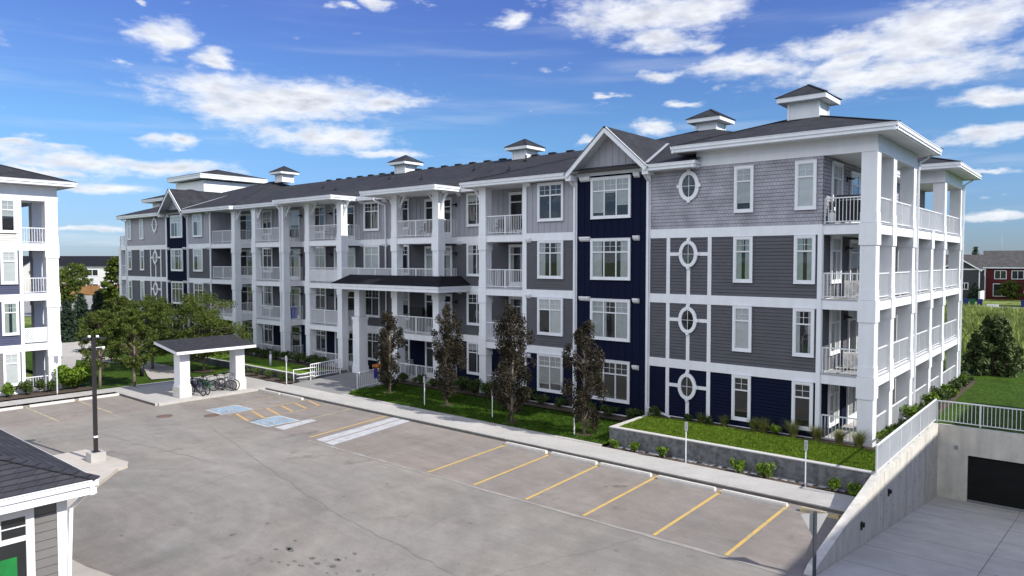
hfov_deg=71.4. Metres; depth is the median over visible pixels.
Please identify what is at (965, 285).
window
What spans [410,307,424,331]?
covered grill
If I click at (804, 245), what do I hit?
window
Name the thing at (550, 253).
window
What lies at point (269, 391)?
wheel stop
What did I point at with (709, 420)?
shrub
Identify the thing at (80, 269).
broadleaf tree
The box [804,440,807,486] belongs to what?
sign post
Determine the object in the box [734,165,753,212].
window
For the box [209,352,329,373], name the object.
lawn
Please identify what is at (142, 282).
window
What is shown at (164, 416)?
manhole cover
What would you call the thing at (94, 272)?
window
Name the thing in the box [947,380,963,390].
shrub
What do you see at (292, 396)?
wheel stop
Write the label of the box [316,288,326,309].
window
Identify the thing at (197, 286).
window
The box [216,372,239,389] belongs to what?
bicycle
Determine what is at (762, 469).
shrub
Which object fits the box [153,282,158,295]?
window
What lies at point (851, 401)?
door
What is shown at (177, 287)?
window
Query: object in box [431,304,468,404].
columnar tree
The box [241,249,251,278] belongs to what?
door
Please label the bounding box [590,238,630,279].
window
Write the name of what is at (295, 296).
door
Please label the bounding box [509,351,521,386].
door
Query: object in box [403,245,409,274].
window
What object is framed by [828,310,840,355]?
window
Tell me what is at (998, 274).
window
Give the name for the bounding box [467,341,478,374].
window
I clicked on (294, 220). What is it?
door
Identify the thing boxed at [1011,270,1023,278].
window
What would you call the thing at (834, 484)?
shrub
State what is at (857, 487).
shrub
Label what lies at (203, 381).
bicycle
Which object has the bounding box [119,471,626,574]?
oil stains
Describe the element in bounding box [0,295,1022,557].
ground
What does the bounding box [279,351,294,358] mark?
shrub
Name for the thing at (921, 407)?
shrub
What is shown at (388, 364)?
columnar tree
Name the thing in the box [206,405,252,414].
accessible parking symbol
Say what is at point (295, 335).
door
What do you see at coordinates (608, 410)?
shrub
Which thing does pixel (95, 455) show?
lamp post
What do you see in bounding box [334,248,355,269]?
door
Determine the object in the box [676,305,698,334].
window
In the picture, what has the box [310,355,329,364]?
shrub
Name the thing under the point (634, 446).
shrub
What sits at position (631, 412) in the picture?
shrub
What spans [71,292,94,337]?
spruce tree
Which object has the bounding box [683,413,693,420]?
shrub
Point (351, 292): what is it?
door
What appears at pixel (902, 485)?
ramp wall
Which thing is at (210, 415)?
manhole cover
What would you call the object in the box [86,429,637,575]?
pavement cracks
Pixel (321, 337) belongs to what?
window
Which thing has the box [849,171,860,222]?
door
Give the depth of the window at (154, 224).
68.52 m
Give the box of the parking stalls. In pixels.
[0,391,841,575]
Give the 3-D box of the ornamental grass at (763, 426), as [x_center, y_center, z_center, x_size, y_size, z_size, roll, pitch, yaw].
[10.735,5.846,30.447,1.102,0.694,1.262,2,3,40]
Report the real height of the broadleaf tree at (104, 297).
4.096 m
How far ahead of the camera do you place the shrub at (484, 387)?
40.53 m
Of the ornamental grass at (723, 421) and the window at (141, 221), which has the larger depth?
the window at (141, 221)
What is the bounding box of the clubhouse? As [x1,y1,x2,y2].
[0,429,99,575]
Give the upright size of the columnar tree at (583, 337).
5.430 m
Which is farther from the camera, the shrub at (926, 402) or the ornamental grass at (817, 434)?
the shrub at (926, 402)
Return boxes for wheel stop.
[0,406,22,411]
[28,399,74,406]
[78,393,118,400]
[259,389,279,394]
[280,393,303,399]
[505,442,547,453]
[550,451,597,464]
[599,462,652,476]
[657,475,716,491]
[721,489,787,507]
[800,506,839,519]
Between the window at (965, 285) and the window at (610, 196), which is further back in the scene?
the window at (965, 285)
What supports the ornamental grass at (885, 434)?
on the planting bed at (458, 390)
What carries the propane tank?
on the apartment building at (710, 266)
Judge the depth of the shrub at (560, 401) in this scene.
37.40 m
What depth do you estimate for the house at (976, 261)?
172.43 m
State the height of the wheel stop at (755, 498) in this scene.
0.135 m
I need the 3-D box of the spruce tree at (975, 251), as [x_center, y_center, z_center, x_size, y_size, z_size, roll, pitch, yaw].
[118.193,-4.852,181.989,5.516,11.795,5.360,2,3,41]
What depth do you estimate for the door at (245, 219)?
60.94 m
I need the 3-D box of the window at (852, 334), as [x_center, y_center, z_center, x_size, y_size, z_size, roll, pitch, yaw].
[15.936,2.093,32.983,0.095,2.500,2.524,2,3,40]
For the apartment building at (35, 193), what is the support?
on the ground at (984, 303)
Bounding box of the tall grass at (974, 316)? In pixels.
[943,303,1023,364]
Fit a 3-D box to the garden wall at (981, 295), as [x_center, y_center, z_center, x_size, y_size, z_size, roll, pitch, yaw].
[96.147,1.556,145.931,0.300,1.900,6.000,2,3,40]
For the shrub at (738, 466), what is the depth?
27.44 m
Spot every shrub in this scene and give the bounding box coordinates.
[1,382,15,396]
[17,380,33,394]
[35,379,58,391]
[52,362,96,388]
[247,347,262,355]
[250,367,261,375]
[257,348,271,357]
[262,370,274,377]
[268,350,280,358]
[278,372,290,380]
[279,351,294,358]
[290,351,304,362]
[299,354,317,364]
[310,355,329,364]
[397,372,408,381]
[412,374,426,383]
[427,378,437,386]
[452,376,471,390]
[465,378,481,392]
[479,381,499,395]
[513,387,536,401]
[533,394,550,403]
[554,396,568,406]
[587,402,597,410]
[600,404,620,415]
[608,438,619,448]
[625,408,643,418]
[628,441,639,452]
[647,406,662,415]
[655,445,668,457]
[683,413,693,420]
[703,415,713,424]
[729,457,745,472]
[754,461,776,478]
[768,423,781,434]
[827,478,840,491]
[846,482,863,496]
[876,429,894,438]
[885,422,901,429]
[898,418,909,423]
[899,404,921,418]
[912,402,927,409]
[919,401,939,409]
[922,392,939,402]
[930,386,949,404]
[941,384,958,394]
[943,389,956,399]
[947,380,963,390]
[951,379,970,387]
[953,374,967,379]
[961,371,974,380]
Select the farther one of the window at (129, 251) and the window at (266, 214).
the window at (129, 251)
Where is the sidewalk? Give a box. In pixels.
[0,384,854,508]
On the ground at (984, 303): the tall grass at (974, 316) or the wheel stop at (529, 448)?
the tall grass at (974, 316)
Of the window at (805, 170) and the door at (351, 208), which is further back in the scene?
the door at (351, 208)
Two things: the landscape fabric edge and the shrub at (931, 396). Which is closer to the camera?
the landscape fabric edge
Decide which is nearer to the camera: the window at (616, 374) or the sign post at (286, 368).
the window at (616, 374)
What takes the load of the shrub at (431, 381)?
on the planting bed at (458, 390)
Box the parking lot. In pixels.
[6,403,808,575]
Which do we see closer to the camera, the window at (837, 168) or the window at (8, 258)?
the window at (837, 168)
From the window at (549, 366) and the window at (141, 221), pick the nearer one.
the window at (549, 366)
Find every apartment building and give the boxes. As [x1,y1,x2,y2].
[0,164,77,400]
[116,84,982,446]
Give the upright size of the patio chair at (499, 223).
0.925 m
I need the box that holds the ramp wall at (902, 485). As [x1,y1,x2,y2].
[804,423,937,575]
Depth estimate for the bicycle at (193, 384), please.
43.00 m
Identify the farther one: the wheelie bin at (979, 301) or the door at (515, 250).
the wheelie bin at (979, 301)
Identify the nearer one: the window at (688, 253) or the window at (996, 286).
the window at (688, 253)
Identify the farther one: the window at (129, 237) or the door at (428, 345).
the window at (129, 237)
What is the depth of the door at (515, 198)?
41.63 m
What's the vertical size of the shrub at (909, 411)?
0.941 m
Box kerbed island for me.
[53,449,127,575]
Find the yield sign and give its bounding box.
[801,511,827,575]
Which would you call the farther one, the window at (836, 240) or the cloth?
the cloth
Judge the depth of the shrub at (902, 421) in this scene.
30.80 m
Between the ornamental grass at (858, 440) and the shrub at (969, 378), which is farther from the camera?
the shrub at (969, 378)
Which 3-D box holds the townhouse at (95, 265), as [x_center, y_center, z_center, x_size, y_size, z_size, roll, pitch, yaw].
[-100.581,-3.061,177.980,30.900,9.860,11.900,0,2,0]
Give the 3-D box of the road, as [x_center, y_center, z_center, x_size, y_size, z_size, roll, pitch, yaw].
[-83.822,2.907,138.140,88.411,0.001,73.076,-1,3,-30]
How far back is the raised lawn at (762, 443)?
28.96 m
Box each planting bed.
[0,351,976,496]
[193,369,592,435]
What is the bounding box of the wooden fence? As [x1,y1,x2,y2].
[64,285,119,294]
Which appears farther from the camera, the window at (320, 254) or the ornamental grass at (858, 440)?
the window at (320, 254)
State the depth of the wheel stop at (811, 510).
23.13 m
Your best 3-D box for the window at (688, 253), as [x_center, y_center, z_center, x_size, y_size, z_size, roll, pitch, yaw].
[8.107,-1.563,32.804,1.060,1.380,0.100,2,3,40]
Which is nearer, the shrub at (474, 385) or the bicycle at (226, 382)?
the shrub at (474, 385)
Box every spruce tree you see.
[60,300,79,342]
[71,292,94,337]
[89,290,105,327]
[972,246,978,254]
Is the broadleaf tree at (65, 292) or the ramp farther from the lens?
the broadleaf tree at (65, 292)
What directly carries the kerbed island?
on the parking lot
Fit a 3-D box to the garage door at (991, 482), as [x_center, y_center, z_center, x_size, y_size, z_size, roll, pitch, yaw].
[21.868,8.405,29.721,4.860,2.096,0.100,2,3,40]
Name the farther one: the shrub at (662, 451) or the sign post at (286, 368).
the sign post at (286, 368)
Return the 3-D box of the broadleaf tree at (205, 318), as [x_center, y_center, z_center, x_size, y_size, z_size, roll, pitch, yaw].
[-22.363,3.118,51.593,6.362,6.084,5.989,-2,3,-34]
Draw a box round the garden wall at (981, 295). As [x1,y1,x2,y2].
[978,290,983,299]
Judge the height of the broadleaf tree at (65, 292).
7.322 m
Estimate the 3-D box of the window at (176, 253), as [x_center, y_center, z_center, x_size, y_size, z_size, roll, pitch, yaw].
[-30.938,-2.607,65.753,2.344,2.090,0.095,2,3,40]
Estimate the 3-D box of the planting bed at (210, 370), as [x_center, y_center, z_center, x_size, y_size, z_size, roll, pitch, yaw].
[-9.229,6.309,43.154,33.191,0.140,2.772,2,3,36]
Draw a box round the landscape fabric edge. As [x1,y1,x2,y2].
[618,446,845,491]
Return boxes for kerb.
[0,387,846,514]
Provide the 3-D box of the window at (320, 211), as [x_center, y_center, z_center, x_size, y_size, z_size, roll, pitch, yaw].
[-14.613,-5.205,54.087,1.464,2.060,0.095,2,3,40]
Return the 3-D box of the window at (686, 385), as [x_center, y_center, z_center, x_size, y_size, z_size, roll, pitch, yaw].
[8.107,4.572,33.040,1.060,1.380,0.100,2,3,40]
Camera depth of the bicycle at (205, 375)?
44.35 m
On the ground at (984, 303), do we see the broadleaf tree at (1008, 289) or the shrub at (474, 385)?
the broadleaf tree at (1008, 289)
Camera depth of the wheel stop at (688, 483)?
26.18 m
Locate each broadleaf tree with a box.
[59,268,81,307]
[62,262,93,303]
[75,309,126,389]
[92,288,112,307]
[95,295,143,353]
[100,256,119,304]
[103,308,158,386]
[114,293,185,368]
[155,289,251,370]
[997,280,1022,298]
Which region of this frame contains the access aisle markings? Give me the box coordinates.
[275,417,408,444]
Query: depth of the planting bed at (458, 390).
37.47 m
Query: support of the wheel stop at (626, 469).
on the parking stalls
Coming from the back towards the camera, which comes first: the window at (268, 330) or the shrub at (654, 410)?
the window at (268, 330)
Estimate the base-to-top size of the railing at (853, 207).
1.093 m
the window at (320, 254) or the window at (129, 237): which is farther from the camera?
the window at (129, 237)
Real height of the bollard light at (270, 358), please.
1.080 m
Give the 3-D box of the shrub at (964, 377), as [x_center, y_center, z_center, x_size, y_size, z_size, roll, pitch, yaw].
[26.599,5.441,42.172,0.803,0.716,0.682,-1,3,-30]
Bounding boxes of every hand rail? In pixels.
[293,367,315,383]
[310,359,340,379]
[357,364,400,388]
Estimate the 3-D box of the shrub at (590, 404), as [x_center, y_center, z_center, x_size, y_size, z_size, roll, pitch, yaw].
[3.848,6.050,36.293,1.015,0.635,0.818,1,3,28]
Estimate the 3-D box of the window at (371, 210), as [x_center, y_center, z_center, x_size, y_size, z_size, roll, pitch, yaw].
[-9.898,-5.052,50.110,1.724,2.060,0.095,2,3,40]
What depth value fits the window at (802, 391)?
29.71 m
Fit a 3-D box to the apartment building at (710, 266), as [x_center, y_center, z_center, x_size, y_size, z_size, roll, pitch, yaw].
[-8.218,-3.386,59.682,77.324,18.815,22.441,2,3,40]
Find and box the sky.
[0,0,1023,255]
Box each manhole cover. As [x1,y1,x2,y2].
[156,414,172,417]
[204,414,218,416]
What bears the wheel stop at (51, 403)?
on the parking stalls
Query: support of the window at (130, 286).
in the apartment building at (710, 266)
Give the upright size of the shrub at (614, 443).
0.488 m
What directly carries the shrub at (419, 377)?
on the planting bed at (458, 390)
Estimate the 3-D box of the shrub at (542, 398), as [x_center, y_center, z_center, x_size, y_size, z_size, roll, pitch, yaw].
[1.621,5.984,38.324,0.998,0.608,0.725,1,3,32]
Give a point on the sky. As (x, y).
(117, 99)
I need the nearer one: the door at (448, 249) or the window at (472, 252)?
the window at (472, 252)
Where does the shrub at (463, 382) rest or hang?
on the planting bed at (458, 390)
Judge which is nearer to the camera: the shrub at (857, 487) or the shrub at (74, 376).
the shrub at (857, 487)
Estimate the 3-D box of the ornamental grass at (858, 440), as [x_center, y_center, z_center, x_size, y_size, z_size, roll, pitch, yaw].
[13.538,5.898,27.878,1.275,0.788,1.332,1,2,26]
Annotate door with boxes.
[240,213,251,242]
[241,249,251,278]
[241,285,252,314]
[242,320,252,342]
[289,210,299,241]
[290,249,300,278]
[290,287,300,318]
[291,325,300,355]
[333,205,354,239]
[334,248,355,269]
[334,289,353,310]
[335,331,352,365]
[424,197,451,236]
[424,246,452,275]
[425,293,452,331]
[425,341,452,377]
[508,296,521,338]
[509,192,521,233]
[509,244,521,286]
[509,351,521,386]
[846,387,856,423]
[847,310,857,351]
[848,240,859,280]
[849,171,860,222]
[967,456,1023,511]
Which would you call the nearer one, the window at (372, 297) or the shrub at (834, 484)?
the shrub at (834, 484)
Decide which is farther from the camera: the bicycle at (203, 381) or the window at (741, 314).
the bicycle at (203, 381)
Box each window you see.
[0,198,16,232]
[0,250,17,283]
[0,508,35,575]
[1,301,19,335]
[3,352,20,385]
[87,269,97,275]
[127,220,131,239]
[128,250,131,269]
[128,280,132,299]
[139,219,143,239]
[140,250,144,269]
[140,280,144,300]
[151,217,157,232]
[152,250,157,264]
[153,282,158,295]
[170,215,182,237]
[171,248,182,270]
[171,281,183,303]
[192,213,202,236]
[193,248,202,271]
[193,282,203,301]
[262,210,271,234]
[262,247,272,271]
[263,286,272,308]
[263,324,273,345]
[315,205,325,232]
[315,246,325,272]
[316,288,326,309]
[316,330,326,353]
[363,201,379,230]
[363,245,379,267]
[365,290,379,317]
[368,331,379,360]
[403,198,409,228]
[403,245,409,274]
[403,292,409,319]
[405,339,409,365]
[466,192,478,226]
[466,243,478,275]
[467,292,478,325]
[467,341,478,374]
[537,181,563,221]
[537,240,563,278]
[537,296,562,336]
[537,353,562,393]
[590,174,630,218]
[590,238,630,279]
[590,298,629,341]
[590,359,629,403]
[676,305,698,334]
[676,372,697,401]
[677,169,700,202]
[677,239,698,268]
[731,374,750,421]
[732,236,752,282]
[732,305,751,352]
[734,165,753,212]
[791,380,813,430]
[792,307,814,357]
[793,234,815,283]
[794,159,817,209]
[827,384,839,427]
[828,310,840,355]
[830,234,842,283]
[831,161,843,209]
[963,283,967,289]
[993,283,1005,296]
[994,270,1006,278]
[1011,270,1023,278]
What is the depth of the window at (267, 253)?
58.91 m
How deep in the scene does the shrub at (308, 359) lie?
51.92 m
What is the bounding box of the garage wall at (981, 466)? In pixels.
[937,423,1023,511]
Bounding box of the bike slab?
[108,373,284,402]
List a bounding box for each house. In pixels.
[945,254,984,290]
[945,259,982,299]
[983,250,1023,299]
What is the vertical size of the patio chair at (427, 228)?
0.925 m
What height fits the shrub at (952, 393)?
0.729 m
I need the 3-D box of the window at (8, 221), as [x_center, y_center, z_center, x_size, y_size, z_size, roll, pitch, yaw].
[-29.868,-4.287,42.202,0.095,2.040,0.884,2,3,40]
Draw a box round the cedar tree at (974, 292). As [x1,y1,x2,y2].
[966,282,979,299]
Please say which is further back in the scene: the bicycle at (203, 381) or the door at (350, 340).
the door at (350, 340)
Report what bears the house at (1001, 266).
on the ground at (984, 303)
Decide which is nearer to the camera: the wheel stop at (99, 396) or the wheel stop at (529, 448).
the wheel stop at (529, 448)
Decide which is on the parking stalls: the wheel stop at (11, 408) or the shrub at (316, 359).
the wheel stop at (11, 408)
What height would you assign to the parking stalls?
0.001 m
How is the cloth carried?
hanging from the apartment building at (710, 266)
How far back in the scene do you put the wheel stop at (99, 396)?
42.96 m
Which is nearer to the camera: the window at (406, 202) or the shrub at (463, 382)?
the shrub at (463, 382)
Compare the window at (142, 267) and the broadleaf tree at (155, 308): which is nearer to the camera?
the broadleaf tree at (155, 308)
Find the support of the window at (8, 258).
in the apartment building at (35, 193)
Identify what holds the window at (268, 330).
in the apartment building at (710, 266)
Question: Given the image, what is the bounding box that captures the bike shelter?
[154,335,255,397]
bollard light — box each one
[140,365,143,375]
[269,351,271,365]
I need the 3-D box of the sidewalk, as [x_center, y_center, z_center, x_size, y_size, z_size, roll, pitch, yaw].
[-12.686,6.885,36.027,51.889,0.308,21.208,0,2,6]
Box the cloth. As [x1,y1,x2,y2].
[290,307,296,318]
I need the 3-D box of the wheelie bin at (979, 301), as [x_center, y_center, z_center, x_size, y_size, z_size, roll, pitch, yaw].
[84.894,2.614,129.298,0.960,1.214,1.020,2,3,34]
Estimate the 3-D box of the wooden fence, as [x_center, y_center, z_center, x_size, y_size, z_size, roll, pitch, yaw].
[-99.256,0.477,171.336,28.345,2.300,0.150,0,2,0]
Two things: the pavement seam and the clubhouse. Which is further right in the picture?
the pavement seam
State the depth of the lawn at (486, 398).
37.62 m
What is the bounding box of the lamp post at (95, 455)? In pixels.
[82,335,105,462]
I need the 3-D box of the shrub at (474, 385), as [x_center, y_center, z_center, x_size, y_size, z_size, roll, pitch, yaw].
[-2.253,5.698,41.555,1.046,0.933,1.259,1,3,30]
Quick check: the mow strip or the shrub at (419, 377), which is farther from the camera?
the shrub at (419, 377)
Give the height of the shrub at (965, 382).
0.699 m
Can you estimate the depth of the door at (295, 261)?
56.40 m
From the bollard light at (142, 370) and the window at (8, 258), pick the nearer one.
the window at (8, 258)
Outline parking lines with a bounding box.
[24,396,789,555]
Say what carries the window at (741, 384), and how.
in the apartment building at (710, 266)
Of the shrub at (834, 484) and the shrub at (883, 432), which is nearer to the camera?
the shrub at (834, 484)
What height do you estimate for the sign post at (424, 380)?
1.720 m
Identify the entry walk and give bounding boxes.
[290,369,386,395]
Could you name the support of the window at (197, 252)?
in the apartment building at (710, 266)
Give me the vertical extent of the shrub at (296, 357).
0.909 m
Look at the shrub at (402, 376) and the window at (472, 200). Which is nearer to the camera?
the window at (472, 200)
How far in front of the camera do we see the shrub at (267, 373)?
48.81 m
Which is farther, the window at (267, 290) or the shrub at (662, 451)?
the window at (267, 290)
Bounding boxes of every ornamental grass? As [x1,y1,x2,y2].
[694,412,707,422]
[718,413,729,426]
[747,416,767,431]
[755,416,771,433]
[784,417,806,437]
[806,423,828,441]
[827,424,851,444]
[842,427,871,448]
[869,432,888,442]
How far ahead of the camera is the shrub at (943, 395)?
36.22 m
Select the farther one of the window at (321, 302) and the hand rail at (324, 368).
the window at (321, 302)
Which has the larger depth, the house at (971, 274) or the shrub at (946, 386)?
the house at (971, 274)
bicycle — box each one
[190,376,205,395]
[196,373,225,391]
[196,375,211,394]
[209,372,236,390]
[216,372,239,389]
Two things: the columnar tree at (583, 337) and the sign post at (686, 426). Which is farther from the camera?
the columnar tree at (583, 337)
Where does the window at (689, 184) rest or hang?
in the apartment building at (710, 266)
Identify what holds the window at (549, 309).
in the apartment building at (710, 266)
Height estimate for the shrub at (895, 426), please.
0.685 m
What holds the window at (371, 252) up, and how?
in the apartment building at (710, 266)
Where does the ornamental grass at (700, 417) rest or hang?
on the planting bed at (458, 390)
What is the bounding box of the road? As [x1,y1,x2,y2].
[24,295,117,315]
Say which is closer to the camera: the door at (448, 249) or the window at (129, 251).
the door at (448, 249)
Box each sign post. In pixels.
[54,356,57,394]
[285,356,286,383]
[423,376,425,404]
[685,422,687,462]
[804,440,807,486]
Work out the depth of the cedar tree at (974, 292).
148.80 m
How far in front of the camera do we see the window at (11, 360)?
42.58 m
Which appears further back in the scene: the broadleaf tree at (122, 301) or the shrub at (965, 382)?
the broadleaf tree at (122, 301)
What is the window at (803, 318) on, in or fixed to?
in the apartment building at (710, 266)
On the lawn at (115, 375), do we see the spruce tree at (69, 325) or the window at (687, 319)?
the spruce tree at (69, 325)
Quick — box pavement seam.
[307,440,792,575]
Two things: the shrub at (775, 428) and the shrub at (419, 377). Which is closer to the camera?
the shrub at (775, 428)
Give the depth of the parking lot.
22.77 m
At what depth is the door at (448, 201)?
45.43 m
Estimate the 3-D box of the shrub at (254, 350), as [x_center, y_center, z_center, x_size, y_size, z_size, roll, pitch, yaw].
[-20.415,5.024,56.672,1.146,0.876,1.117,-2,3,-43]
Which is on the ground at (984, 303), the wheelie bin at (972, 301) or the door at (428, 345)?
the wheelie bin at (972, 301)
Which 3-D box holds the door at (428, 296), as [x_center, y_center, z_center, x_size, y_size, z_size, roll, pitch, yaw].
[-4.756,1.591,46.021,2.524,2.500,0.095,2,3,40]
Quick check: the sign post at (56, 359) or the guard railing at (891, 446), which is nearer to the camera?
the guard railing at (891, 446)
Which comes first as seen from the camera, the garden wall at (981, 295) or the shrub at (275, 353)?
the shrub at (275, 353)
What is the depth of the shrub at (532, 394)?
38.85 m
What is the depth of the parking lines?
26.65 m
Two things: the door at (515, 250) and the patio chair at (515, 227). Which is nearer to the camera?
the patio chair at (515, 227)
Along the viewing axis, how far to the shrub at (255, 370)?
49.86 m
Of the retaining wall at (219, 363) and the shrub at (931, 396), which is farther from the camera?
the retaining wall at (219, 363)
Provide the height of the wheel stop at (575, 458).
0.135 m
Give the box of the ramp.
[816,496,1023,575]
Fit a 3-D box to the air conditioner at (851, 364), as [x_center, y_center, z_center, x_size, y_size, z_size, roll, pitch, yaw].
[14.486,3.101,30.179,0.840,0.720,0.333,1,2,23]
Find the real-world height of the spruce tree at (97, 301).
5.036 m
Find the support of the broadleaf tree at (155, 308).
on the lawn at (115, 375)
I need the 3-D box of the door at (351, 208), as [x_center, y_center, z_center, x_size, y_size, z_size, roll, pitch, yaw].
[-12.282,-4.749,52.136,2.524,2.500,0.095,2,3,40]
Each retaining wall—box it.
[190,355,347,383]
[609,414,874,491]
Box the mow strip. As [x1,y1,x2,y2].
[341,394,602,446]
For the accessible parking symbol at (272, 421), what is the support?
on the parking stalls
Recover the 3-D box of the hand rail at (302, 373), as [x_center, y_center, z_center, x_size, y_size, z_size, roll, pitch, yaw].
[-13.845,5.795,47.497,1.527,0.985,0.097,-2,3,-36]
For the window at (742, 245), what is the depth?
31.17 m
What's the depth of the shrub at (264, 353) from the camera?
55.60 m
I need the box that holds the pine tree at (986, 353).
[960,315,1023,376]
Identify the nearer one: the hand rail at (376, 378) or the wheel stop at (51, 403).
the wheel stop at (51, 403)
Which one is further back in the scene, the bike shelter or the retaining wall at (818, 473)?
the bike shelter
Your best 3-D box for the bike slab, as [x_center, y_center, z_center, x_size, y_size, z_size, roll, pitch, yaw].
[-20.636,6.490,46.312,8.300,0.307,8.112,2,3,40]
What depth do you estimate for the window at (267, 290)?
59.08 m
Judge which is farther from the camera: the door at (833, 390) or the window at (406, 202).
the window at (406, 202)
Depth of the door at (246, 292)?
61.16 m
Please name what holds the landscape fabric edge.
on the planting bed at (458, 390)
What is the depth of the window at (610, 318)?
35.63 m
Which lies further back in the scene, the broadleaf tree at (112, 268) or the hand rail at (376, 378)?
the broadleaf tree at (112, 268)
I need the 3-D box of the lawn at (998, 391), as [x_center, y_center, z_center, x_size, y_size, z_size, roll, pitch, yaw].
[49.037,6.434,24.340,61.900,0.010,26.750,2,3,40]
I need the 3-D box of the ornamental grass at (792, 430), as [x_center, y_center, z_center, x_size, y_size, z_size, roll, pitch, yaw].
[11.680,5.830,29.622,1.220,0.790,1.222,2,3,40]
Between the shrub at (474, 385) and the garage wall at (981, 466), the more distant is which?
the shrub at (474, 385)
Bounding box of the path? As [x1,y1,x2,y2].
[61,341,173,378]
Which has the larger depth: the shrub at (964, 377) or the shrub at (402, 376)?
the shrub at (402, 376)
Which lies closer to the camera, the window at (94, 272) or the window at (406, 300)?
the window at (406, 300)
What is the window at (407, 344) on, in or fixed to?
in the apartment building at (710, 266)
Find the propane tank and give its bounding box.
[828,210,834,223]
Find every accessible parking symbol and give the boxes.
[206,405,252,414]
[247,415,299,426]
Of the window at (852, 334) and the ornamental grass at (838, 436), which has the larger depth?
the window at (852, 334)
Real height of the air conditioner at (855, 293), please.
0.720 m
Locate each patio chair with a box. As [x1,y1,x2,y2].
[421,223,430,236]
[495,219,506,233]
[512,219,521,233]
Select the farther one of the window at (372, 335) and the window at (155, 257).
the window at (155, 257)
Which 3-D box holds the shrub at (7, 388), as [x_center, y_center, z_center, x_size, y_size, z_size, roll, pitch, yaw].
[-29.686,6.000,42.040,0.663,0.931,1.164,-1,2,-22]
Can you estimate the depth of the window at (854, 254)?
32.54 m
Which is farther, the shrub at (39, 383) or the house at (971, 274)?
the house at (971, 274)
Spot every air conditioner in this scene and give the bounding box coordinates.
[843,352,857,369]
[844,281,858,296]
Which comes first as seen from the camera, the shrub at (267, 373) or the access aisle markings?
the access aisle markings
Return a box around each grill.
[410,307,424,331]
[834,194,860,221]
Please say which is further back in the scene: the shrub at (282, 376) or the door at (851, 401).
the shrub at (282, 376)
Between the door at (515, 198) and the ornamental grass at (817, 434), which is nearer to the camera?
the ornamental grass at (817, 434)
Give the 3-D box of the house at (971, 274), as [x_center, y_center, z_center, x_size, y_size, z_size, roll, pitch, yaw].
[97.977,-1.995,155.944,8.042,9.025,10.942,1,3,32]
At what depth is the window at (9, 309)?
42.45 m
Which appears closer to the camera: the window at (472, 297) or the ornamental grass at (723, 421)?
the ornamental grass at (723, 421)
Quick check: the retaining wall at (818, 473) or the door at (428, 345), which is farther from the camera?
the door at (428, 345)
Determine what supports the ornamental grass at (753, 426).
on the planting bed at (458, 390)
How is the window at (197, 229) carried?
in the apartment building at (710, 266)
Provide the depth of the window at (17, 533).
15.46 m
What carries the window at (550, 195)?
in the apartment building at (710, 266)
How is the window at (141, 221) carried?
in the apartment building at (710, 266)
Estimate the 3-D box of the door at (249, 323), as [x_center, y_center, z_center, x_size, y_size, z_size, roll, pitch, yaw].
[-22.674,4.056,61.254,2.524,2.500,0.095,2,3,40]
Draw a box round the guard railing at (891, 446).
[875,399,1023,474]
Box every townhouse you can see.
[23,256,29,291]
[59,256,118,284]
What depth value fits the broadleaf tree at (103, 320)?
44.87 m
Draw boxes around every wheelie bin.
[969,299,974,305]
[977,299,982,305]
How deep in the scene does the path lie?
56.13 m
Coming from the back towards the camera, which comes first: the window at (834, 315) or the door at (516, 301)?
the door at (516, 301)
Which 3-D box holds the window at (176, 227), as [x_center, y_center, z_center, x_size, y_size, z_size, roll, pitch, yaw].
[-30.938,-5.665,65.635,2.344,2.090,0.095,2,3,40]
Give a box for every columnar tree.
[372,310,405,391]
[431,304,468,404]
[489,299,536,421]
[560,319,607,433]
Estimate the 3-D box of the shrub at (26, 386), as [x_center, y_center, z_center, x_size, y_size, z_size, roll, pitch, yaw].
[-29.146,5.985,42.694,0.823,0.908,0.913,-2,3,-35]
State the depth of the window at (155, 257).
68.66 m
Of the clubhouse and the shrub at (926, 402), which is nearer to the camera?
the clubhouse
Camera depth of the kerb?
31.56 m
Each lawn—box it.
[24,324,229,388]
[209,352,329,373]
[349,382,623,443]
[624,416,874,470]
[933,358,1023,433]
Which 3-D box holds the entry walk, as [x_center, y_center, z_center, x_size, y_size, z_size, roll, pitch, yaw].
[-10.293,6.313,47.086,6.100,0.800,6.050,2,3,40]
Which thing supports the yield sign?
on the parking lot
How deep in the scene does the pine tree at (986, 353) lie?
45.40 m
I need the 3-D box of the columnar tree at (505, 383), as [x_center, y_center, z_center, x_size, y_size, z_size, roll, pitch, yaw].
[0.034,3.666,35.414,2.440,6.191,2.435,0,2,-8]
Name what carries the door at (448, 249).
in the apartment building at (710, 266)
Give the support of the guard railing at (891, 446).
on the ramp wall at (902, 485)

